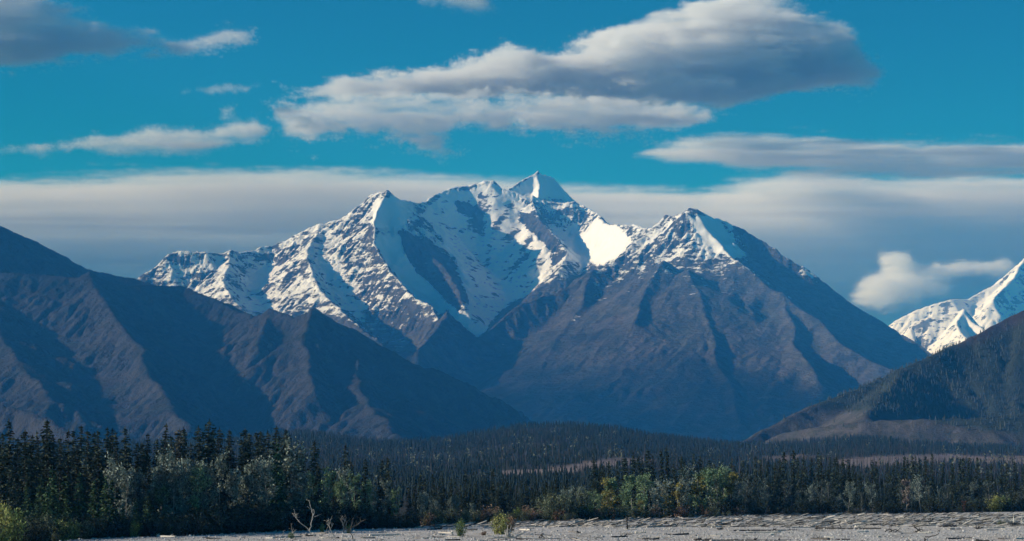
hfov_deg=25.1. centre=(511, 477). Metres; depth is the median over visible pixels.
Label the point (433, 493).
spruce tree
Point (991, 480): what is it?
spruce tree
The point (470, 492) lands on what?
spruce tree
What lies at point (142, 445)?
spruce tree
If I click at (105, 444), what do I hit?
spruce tree
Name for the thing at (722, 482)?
poplar tree
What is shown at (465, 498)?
spruce tree
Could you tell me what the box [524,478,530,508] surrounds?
spruce tree
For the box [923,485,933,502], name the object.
poplar tree
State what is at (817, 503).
alder shrub
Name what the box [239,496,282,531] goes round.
alder shrub
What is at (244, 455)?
spruce tree
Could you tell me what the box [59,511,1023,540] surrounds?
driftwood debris
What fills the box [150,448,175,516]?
poplar tree
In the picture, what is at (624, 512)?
willow shrub
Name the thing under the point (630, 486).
poplar tree
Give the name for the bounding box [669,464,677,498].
spruce tree
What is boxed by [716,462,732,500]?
poplar tree
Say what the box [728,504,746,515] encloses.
willow shrub
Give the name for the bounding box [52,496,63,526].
young spruce
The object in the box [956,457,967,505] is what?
spruce tree
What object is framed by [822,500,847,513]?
alder shrub
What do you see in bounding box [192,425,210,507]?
spruce tree
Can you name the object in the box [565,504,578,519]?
willow shrub
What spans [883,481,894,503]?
poplar tree
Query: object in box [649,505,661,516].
willow shrub
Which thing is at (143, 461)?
spruce tree
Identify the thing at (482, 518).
willow shrub
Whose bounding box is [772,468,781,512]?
spruce tree
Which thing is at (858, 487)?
spruce tree
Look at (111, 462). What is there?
poplar tree
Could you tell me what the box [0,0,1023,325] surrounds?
sky
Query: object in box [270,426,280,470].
spruce tree
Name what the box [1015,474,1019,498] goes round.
spruce tree
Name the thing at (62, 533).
alder shrub
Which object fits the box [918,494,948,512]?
alder shrub
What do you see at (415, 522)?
alder shrub
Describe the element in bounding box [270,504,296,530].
alder shrub
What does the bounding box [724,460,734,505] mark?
spruce tree
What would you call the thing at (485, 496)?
spruce tree
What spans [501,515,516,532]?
willow shrub
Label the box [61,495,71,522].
young spruce
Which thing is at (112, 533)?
alder shrub
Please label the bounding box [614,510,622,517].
willow shrub
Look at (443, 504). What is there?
spruce tree
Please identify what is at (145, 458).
spruce tree
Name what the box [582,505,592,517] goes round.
willow shrub
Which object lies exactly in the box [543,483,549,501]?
spruce tree
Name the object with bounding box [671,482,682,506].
poplar tree
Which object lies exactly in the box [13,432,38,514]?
spruce tree
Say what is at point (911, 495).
poplar tree
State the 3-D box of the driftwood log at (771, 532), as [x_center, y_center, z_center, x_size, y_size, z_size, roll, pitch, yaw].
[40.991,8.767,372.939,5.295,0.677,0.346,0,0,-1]
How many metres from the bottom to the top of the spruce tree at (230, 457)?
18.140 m
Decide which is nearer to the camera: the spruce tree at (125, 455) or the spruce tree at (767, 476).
the spruce tree at (125, 455)
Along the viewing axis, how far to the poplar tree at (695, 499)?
543.24 m
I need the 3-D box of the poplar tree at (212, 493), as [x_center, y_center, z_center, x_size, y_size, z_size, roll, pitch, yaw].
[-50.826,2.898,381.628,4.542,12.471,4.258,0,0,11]
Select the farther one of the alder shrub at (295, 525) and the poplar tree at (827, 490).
the poplar tree at (827, 490)
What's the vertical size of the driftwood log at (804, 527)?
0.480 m
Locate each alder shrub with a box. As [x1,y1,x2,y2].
[3,519,43,540]
[9,512,57,540]
[31,516,64,540]
[53,525,70,539]
[59,513,79,537]
[69,512,87,537]
[76,523,96,538]
[80,518,107,537]
[87,515,116,537]
[104,513,143,535]
[104,516,130,536]
[105,528,116,537]
[140,524,148,535]
[141,515,165,535]
[145,509,191,535]
[150,522,165,535]
[165,514,184,534]
[173,512,213,534]
[181,502,228,529]
[189,503,231,534]
[200,499,254,527]
[209,501,254,533]
[218,500,276,532]
[223,495,284,529]
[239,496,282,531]
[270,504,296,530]
[277,509,307,530]
[280,496,326,530]
[291,495,336,529]
[317,503,345,529]
[328,502,357,528]
[331,513,362,528]
[333,497,384,528]
[351,507,378,528]
[362,511,388,528]
[379,512,394,527]
[383,514,404,527]
[399,509,426,527]
[578,509,596,519]
[715,498,738,515]
[721,497,746,515]
[747,501,768,514]
[747,503,766,515]
[769,505,780,514]
[784,506,796,513]
[795,498,814,513]
[808,497,834,513]
[810,508,818,514]
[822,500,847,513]
[846,506,854,513]
[868,496,893,513]
[883,502,900,512]
[892,502,904,512]
[909,498,934,512]
[915,495,948,512]
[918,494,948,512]
[952,496,974,511]
[956,504,970,511]
[966,497,986,511]
[980,504,989,511]
[997,498,1020,511]
[1009,495,1023,510]
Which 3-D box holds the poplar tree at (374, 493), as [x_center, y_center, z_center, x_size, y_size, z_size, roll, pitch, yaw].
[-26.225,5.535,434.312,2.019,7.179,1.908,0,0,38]
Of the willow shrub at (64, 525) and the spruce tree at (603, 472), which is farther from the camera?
the spruce tree at (603, 472)
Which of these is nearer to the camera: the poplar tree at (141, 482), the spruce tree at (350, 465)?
the poplar tree at (141, 482)
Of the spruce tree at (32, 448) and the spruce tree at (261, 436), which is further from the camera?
the spruce tree at (261, 436)
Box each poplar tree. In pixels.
[102,452,131,516]
[103,464,121,522]
[116,462,137,520]
[117,464,135,522]
[128,467,143,517]
[133,477,149,521]
[135,469,162,517]
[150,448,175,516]
[150,466,171,519]
[159,444,188,517]
[166,462,185,514]
[170,467,191,519]
[178,456,206,509]
[181,457,198,512]
[188,461,211,512]
[197,457,219,508]
[208,449,230,511]
[223,465,242,507]
[235,457,268,503]
[245,452,273,505]
[250,455,279,507]
[265,465,286,502]
[270,433,307,509]
[277,458,294,511]
[283,457,304,505]
[295,470,312,504]
[305,470,320,503]
[319,466,337,516]
[331,476,347,506]
[335,465,354,504]
[346,472,361,508]
[358,478,374,509]
[369,489,378,517]
[379,478,391,513]
[389,488,401,516]
[416,490,430,512]
[433,500,440,508]
[448,497,453,512]
[451,495,460,512]
[556,486,574,512]
[575,485,587,503]
[588,490,597,510]
[595,492,608,510]
[599,476,619,511]
[600,490,614,513]
[604,478,618,509]
[619,490,629,508]
[620,482,633,510]
[623,474,635,516]
[631,473,648,515]
[634,471,655,510]
[637,500,644,515]
[648,486,659,509]
[649,479,673,508]
[654,478,669,513]
[660,482,673,506]
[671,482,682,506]
[674,477,695,505]
[678,462,697,505]
[689,470,706,512]
[689,474,705,510]
[699,467,716,509]
[704,466,730,515]
[704,475,723,507]
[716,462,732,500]
[720,471,738,503]
[730,478,746,502]
[731,483,745,498]
[741,473,753,509]
[750,484,758,507]
[758,476,770,511]
[764,485,772,510]
[781,493,787,511]
[782,483,794,508]
[794,489,801,513]
[802,482,814,508]
[809,485,817,505]
[813,479,826,505]
[823,481,833,504]
[836,493,842,506]
[843,481,856,507]
[858,489,865,511]
[858,491,865,508]
[862,482,877,508]
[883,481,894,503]
[897,481,905,508]
[899,479,910,512]
[908,480,916,507]
[910,486,918,511]
[913,474,925,511]
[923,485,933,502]
[935,486,943,500]
[943,483,951,504]
[961,501,965,511]
[969,482,978,501]
[983,481,996,504]
[996,486,1004,497]
[1016,490,1022,506]
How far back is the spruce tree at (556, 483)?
525.90 m
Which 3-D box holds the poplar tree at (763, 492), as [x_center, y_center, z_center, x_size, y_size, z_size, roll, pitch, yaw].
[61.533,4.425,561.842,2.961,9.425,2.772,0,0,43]
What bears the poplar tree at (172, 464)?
on the ground
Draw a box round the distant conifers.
[0,420,1023,507]
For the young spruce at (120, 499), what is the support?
on the ground
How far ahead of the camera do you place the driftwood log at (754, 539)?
328.53 m
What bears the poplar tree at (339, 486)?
on the ground
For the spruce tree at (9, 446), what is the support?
on the ground
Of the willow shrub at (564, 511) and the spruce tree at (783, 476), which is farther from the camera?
the spruce tree at (783, 476)
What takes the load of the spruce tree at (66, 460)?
on the ground
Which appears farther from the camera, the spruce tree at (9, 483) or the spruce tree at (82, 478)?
the spruce tree at (82, 478)
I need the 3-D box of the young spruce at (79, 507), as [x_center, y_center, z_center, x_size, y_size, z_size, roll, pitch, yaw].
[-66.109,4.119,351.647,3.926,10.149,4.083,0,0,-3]
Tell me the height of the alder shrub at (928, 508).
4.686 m
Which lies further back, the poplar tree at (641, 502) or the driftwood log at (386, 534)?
the poplar tree at (641, 502)
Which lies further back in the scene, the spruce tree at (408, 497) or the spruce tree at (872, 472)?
the spruce tree at (872, 472)
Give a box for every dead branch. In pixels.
[318,515,337,538]
[342,517,366,539]
[885,524,900,531]
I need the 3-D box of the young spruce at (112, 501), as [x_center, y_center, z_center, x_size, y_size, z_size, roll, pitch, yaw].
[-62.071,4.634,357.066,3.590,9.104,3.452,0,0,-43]
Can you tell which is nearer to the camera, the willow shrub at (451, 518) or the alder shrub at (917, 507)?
the willow shrub at (451, 518)
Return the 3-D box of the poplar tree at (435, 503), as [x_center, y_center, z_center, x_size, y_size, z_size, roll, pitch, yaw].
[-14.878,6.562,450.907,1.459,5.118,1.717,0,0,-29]
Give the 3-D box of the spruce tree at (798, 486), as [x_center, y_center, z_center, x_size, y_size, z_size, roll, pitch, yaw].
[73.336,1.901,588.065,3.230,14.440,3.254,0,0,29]
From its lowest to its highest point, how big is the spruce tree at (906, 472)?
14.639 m
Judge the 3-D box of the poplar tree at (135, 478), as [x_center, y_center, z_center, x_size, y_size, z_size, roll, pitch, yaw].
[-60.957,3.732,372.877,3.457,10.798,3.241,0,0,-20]
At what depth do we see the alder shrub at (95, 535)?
343.94 m
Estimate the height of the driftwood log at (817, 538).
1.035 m
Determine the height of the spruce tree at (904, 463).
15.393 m
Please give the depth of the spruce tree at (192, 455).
392.46 m
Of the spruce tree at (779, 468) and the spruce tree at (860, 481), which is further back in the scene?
the spruce tree at (860, 481)
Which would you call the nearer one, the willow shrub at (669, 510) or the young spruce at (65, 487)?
the young spruce at (65, 487)
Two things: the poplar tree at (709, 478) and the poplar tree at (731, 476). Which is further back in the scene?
the poplar tree at (731, 476)
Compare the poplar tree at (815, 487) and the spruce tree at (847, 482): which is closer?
the poplar tree at (815, 487)
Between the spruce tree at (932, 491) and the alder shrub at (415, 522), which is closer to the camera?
the alder shrub at (415, 522)
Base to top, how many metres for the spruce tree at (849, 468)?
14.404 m
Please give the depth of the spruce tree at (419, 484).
474.70 m
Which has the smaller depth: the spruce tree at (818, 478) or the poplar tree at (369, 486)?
the poplar tree at (369, 486)
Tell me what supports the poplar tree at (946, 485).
on the ground
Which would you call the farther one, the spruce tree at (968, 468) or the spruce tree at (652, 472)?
the spruce tree at (968, 468)
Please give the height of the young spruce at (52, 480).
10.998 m
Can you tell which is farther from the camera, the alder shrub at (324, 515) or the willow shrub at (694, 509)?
the willow shrub at (694, 509)
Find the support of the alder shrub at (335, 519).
on the ground
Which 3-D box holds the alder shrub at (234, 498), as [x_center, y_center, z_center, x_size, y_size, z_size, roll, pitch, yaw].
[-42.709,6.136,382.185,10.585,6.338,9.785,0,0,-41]
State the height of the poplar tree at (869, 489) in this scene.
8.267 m
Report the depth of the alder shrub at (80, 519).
348.87 m
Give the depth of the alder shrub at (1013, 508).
604.87 m
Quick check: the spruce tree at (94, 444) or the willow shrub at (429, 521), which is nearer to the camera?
the spruce tree at (94, 444)
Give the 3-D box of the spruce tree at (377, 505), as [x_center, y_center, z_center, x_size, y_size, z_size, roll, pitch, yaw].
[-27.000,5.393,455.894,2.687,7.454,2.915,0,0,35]
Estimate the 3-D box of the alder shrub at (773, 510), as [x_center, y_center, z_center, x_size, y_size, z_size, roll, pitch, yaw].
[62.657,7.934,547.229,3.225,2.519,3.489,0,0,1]
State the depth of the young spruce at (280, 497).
396.48 m
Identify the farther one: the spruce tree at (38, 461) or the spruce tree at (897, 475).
the spruce tree at (897, 475)
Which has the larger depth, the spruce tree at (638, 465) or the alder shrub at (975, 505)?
the alder shrub at (975, 505)
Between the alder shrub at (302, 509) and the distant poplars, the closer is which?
the alder shrub at (302, 509)
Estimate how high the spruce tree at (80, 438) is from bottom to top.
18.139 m
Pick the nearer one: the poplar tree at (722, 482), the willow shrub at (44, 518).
the willow shrub at (44, 518)
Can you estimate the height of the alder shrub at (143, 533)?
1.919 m
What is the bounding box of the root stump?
[488,523,528,538]
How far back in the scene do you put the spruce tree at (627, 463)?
566.44 m
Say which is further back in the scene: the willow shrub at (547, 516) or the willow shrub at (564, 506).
the willow shrub at (564, 506)
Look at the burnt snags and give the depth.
2177.97 m
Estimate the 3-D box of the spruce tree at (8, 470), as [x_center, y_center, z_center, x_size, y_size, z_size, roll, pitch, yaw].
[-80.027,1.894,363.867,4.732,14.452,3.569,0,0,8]
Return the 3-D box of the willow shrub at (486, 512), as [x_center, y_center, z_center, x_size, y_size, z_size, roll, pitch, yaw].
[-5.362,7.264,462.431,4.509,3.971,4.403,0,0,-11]
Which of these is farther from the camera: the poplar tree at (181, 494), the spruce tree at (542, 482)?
the spruce tree at (542, 482)
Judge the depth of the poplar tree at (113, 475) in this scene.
364.81 m
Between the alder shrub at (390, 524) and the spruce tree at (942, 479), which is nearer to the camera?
the alder shrub at (390, 524)
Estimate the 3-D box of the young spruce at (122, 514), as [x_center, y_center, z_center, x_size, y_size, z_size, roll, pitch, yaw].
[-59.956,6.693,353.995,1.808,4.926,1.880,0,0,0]
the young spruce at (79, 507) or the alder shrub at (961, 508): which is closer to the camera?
the young spruce at (79, 507)
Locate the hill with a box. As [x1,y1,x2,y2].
[743,311,1023,446]
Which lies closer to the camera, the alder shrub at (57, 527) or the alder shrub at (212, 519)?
the alder shrub at (57, 527)
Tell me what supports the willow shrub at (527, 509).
on the ground
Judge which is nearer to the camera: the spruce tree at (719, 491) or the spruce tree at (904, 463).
the spruce tree at (719, 491)
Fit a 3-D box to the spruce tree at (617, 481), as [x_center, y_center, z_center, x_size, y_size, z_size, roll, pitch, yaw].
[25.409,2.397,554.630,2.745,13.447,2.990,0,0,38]
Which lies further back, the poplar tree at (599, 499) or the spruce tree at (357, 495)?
the poplar tree at (599, 499)
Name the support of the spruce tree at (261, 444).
on the ground
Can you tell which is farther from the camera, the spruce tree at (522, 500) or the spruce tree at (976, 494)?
the spruce tree at (976, 494)
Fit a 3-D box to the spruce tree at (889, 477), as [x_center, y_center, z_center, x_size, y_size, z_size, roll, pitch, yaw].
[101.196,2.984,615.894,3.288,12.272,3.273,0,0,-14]
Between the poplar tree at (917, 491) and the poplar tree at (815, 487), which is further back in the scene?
the poplar tree at (917, 491)
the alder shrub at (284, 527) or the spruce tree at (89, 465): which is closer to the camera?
the alder shrub at (284, 527)
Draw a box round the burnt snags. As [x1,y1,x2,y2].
[169,418,1022,477]
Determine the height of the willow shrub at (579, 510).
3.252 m
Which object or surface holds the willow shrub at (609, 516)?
on the ground
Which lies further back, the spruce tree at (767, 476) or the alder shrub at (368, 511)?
the spruce tree at (767, 476)
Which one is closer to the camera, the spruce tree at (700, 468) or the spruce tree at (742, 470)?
the spruce tree at (700, 468)
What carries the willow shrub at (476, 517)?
on the ground
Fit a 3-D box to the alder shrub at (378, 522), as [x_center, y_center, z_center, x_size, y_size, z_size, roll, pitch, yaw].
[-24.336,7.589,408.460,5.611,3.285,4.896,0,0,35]
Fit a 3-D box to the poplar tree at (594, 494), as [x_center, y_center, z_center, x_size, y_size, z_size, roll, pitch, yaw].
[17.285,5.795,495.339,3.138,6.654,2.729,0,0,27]
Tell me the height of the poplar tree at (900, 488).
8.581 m
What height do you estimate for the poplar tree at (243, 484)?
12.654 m
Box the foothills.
[0,226,552,445]
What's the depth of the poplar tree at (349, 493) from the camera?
423.37 m
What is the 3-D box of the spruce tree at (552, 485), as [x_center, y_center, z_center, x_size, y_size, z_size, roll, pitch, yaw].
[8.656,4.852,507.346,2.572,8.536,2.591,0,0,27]
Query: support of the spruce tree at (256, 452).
on the ground
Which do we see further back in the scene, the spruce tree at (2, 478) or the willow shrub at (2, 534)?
the spruce tree at (2, 478)
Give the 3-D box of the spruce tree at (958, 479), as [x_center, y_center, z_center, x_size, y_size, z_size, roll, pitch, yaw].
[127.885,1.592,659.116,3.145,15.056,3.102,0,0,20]
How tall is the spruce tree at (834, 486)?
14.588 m
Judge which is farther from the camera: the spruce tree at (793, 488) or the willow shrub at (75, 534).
the spruce tree at (793, 488)
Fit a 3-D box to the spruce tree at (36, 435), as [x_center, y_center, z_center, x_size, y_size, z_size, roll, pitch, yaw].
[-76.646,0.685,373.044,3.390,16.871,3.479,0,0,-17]
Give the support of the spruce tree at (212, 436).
on the ground
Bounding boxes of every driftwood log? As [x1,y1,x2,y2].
[156,534,176,536]
[369,531,400,535]
[693,538,781,540]
[734,528,796,530]
[758,531,780,532]
[786,526,822,527]
[810,535,829,539]
[815,522,880,528]
[946,536,971,538]
[983,525,1005,527]
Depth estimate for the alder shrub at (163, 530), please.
353.07 m
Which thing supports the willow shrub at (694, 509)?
on the ground
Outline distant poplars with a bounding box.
[14,423,1023,481]
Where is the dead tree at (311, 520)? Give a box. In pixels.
[294,500,316,536]
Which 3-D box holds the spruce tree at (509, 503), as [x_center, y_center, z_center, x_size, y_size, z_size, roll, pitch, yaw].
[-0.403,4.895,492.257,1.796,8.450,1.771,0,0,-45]
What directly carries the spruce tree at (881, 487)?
on the ground
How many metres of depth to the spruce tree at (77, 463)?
377.28 m
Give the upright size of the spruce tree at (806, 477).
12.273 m
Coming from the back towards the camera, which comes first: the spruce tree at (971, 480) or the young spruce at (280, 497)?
the spruce tree at (971, 480)
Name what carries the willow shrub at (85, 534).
on the ground
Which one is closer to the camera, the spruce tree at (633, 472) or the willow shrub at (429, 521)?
the willow shrub at (429, 521)
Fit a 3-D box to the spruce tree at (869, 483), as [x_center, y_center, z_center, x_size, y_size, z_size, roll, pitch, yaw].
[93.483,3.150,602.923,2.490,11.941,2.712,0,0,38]
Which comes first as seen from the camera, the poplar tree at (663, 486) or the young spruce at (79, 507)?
the young spruce at (79, 507)
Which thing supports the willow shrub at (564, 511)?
on the ground
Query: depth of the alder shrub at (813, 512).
555.88 m
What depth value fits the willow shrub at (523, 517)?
470.99 m
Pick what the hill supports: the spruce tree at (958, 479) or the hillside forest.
the hillside forest
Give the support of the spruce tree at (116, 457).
on the ground
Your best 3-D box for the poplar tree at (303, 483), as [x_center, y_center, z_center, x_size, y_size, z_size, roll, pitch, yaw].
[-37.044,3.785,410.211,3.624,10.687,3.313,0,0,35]
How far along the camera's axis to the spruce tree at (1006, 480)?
656.67 m
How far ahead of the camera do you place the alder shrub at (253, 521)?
377.62 m
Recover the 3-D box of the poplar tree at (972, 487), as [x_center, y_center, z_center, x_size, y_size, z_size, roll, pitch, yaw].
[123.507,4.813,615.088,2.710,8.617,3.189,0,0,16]
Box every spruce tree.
[0,419,20,505]
[0,432,8,513]
[2,446,10,508]
[4,464,15,511]
[8,438,22,505]
[9,474,18,517]
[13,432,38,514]
[15,442,23,489]
[18,434,42,511]
[18,441,40,508]
[22,473,31,514]
[33,430,44,476]
[33,449,43,501]
[35,420,54,505]
[38,427,62,511]
[47,437,58,501]
[53,439,70,516]
[57,428,77,517]
[69,429,78,509]
[70,446,83,515]
[71,426,86,515]
[74,429,99,514]
[76,473,84,512]
[81,466,89,521]
[83,445,93,496]
[88,432,100,501]
[89,431,110,519]
[99,426,110,489]
[104,428,118,496]
[111,432,128,523]
[120,427,133,512]
[126,448,132,472]
[131,443,144,493]
[133,449,147,510]
[134,443,149,494]
[141,451,152,507]
[141,466,154,522]
[144,434,151,498]
[150,440,159,511]
[150,471,156,518]
[156,423,169,516]
[157,436,177,521]
[160,435,171,497]
[173,428,186,463]
[177,428,187,512]
[186,443,201,508]
[186,481,192,511]
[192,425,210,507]
[198,418,225,506]
[208,432,222,500]
[210,427,229,509]
[221,429,239,505]
[222,442,233,503]
[234,429,252,495]
[234,449,248,508]
[240,434,253,504]
[241,441,251,472]
[245,432,267,504]
[255,431,266,481]
[257,442,264,459]
[262,430,274,504]
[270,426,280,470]
[280,433,293,501]
[281,430,294,487]
[295,454,308,505]
[306,440,323,501]
[312,463,325,501]
[329,469,339,512]
[338,444,349,506]
[344,462,358,515]
[355,479,361,506]
[358,478,368,513]
[360,459,370,507]
[372,486,380,514]
[377,460,385,513]
[381,457,395,519]
[405,487,413,521]
[412,491,415,515]
[416,472,422,512]
[418,496,420,519]
[420,479,427,512]
[422,489,429,512]
[432,490,435,509]
[439,494,445,513]
[440,474,446,512]
[446,478,452,512]
[462,469,469,511]
[468,481,472,506]
[472,481,479,511]
[480,478,489,513]
[488,469,495,508]
[490,492,495,512]
[494,482,503,511]
[499,479,506,515]
[501,494,505,513]
[504,479,508,513]
[506,482,513,515]
[514,487,519,514]
[519,483,525,511]
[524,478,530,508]
[529,483,534,509]
[534,480,539,513]
[540,481,544,501]
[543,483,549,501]
[548,480,554,499]
[554,472,558,496]
[571,477,576,503]
[589,454,601,506]
[591,482,596,510]
[593,477,599,510]
[596,463,602,504]
[599,467,606,505]
[603,461,613,505]
[614,461,622,510]
[620,456,629,506]
[622,458,632,506]
[629,452,638,509]
[634,455,644,512]
[636,458,644,514]
[644,449,656,514]
[649,456,656,506]
[658,449,667,514]
[664,447,673,507]
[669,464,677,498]
[670,483,674,506]
[673,475,676,507]
[675,456,684,503]
[689,454,695,513]
[697,456,707,511]
[706,460,714,511]
[715,464,724,511]
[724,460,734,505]
[738,461,747,507]
[745,465,751,505]
[751,456,759,508]
[756,459,765,507]
[764,461,772,510]
[768,463,780,510]
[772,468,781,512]
[777,458,783,511]
[778,451,789,512]
[787,450,800,508]
[789,474,794,507]
[793,458,802,509]
[796,454,807,501]
[803,467,807,498]
[805,457,816,505]
[813,453,822,507]
[816,456,824,509]
[824,456,833,497]
[824,470,834,508]
[830,458,838,510]
[834,457,840,498]
[836,466,841,507]
[837,459,848,512]
[846,458,852,509]
[846,467,852,503]
[847,461,858,508]
[854,472,857,509]
[856,470,861,508]
[857,471,865,510]
[864,468,871,511]
[869,459,875,510]
[872,461,880,509]
[879,478,884,501]
[883,464,889,498]
[885,467,894,504]
[890,464,897,506]
[894,461,900,504]
[899,455,906,509]
[903,458,911,511]
[909,457,916,508]
[911,456,920,507]
[916,460,922,501]
[919,456,929,499]
[928,454,937,506]
[931,479,934,499]
[938,460,945,499]
[948,467,955,507]
[949,462,957,510]
[954,459,961,505]
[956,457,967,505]
[965,458,970,500]
[966,467,973,500]
[972,457,982,498]
[978,469,983,505]
[981,471,984,499]
[983,466,988,503]
[986,476,990,508]
[988,464,997,497]
[998,465,1003,493]
[1002,463,1010,497]
[1011,461,1018,503]
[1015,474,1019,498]
[1017,464,1023,500]
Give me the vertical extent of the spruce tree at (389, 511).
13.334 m
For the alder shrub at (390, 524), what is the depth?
412.45 m
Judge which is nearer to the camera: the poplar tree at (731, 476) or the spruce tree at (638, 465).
the poplar tree at (731, 476)
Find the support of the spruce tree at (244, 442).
on the ground
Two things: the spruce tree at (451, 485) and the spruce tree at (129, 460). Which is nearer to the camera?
the spruce tree at (129, 460)
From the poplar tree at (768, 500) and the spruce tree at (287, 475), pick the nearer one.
the spruce tree at (287, 475)
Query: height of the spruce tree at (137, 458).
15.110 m
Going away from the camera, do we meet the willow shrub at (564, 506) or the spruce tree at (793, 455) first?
the willow shrub at (564, 506)
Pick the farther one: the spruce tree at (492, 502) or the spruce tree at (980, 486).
the spruce tree at (980, 486)
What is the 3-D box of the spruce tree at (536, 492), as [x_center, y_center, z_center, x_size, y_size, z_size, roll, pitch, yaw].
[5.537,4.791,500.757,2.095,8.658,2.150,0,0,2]
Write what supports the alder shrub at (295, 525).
on the ground
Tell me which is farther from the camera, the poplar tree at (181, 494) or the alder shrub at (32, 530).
the poplar tree at (181, 494)
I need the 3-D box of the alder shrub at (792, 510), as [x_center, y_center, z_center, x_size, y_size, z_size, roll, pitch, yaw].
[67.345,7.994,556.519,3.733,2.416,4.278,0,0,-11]
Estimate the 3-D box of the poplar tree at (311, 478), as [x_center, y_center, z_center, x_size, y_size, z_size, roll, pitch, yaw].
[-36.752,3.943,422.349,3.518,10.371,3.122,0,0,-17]
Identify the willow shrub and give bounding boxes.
[0,500,29,538]
[0,504,20,540]
[0,507,29,540]
[28,512,56,540]
[50,518,74,540]
[51,533,59,540]
[65,518,81,539]
[75,517,95,538]
[129,520,141,536]
[416,509,432,525]
[420,511,436,525]
[428,508,439,524]
[435,506,447,522]
[443,507,460,523]
[449,511,462,522]
[454,516,468,535]
[457,507,473,523]
[470,509,481,522]
[473,512,488,521]
[476,504,494,521]
[489,508,503,520]
[489,510,510,533]
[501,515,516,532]
[512,507,521,520]
[519,505,534,515]
[519,511,530,521]
[525,510,537,520]
[530,490,556,511]
[540,490,575,520]
[540,507,552,520]
[542,493,562,520]
[555,510,569,519]
[564,511,577,520]
[565,483,595,519]
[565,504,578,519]
[574,507,586,518]
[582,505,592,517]
[592,509,606,519]
[598,505,616,518]
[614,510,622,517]
[615,504,631,518]
[626,505,632,517]
[632,508,642,518]
[641,511,650,517]
[648,509,657,517]
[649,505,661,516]
[661,502,681,517]
[672,502,692,517]
[676,500,701,516]
[701,510,710,516]
[705,505,719,516]
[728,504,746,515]
[985,493,1006,511]
[998,495,1013,511]
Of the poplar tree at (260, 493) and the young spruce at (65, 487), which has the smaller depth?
the young spruce at (65, 487)
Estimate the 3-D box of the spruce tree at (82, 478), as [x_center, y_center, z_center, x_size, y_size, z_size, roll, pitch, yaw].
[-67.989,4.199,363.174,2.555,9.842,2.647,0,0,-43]
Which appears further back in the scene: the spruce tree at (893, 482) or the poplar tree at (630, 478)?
the spruce tree at (893, 482)
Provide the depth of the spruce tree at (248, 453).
411.55 m
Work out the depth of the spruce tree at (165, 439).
388.20 m
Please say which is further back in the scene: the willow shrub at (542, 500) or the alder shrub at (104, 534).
the willow shrub at (542, 500)
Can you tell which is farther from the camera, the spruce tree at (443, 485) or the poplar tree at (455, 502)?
the spruce tree at (443, 485)
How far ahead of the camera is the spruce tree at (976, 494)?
629.47 m
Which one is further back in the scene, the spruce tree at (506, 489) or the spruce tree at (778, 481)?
the spruce tree at (778, 481)
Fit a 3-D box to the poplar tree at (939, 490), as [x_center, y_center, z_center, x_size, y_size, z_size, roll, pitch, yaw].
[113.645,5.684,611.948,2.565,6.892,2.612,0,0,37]
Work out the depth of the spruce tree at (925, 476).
649.17 m
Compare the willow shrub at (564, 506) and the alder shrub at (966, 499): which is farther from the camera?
the alder shrub at (966, 499)
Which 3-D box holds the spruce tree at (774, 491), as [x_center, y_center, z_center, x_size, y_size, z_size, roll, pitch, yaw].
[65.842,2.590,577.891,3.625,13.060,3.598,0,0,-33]
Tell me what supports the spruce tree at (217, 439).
on the ground
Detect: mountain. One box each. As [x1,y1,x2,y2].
[137,171,930,443]
[889,258,1023,353]
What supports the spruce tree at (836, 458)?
on the ground
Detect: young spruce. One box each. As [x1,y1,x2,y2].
[19,483,33,521]
[30,478,46,518]
[32,499,39,519]
[40,465,62,520]
[40,483,58,525]
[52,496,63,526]
[54,474,76,520]
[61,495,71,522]
[70,473,91,522]
[84,481,102,522]
[94,473,107,519]
[98,477,117,534]
[104,479,120,527]
[117,474,132,519]
[119,505,126,534]
[129,501,143,536]
[140,491,152,534]
[266,440,288,519]
[274,474,287,514]
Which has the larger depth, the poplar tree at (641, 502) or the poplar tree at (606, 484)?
the poplar tree at (606, 484)
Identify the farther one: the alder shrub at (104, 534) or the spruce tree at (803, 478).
the spruce tree at (803, 478)
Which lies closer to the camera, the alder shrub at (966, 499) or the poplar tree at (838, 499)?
the poplar tree at (838, 499)
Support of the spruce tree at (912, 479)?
on the ground
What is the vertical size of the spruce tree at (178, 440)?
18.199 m
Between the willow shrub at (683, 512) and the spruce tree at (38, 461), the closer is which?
the spruce tree at (38, 461)
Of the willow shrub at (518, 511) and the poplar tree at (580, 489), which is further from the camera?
the poplar tree at (580, 489)
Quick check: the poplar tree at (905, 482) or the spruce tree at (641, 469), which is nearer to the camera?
the spruce tree at (641, 469)
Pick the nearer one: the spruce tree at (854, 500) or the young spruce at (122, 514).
the young spruce at (122, 514)
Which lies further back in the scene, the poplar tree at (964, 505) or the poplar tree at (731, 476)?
the poplar tree at (964, 505)
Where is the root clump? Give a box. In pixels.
[340,515,347,532]
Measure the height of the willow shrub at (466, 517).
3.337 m
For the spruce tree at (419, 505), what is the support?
on the ground
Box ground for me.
[21,427,1023,540]
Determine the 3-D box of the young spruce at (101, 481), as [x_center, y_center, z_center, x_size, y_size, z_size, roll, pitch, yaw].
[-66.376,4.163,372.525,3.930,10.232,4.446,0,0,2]
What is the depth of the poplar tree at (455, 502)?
460.30 m
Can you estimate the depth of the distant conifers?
2440.09 m
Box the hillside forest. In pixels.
[772,313,1023,438]
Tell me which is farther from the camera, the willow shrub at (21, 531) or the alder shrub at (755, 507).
the alder shrub at (755, 507)
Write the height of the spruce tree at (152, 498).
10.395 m
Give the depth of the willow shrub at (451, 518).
448.21 m
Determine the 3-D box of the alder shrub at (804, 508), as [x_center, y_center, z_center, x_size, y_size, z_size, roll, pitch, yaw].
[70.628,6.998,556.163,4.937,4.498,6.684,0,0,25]
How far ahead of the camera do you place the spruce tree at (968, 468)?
661.62 m

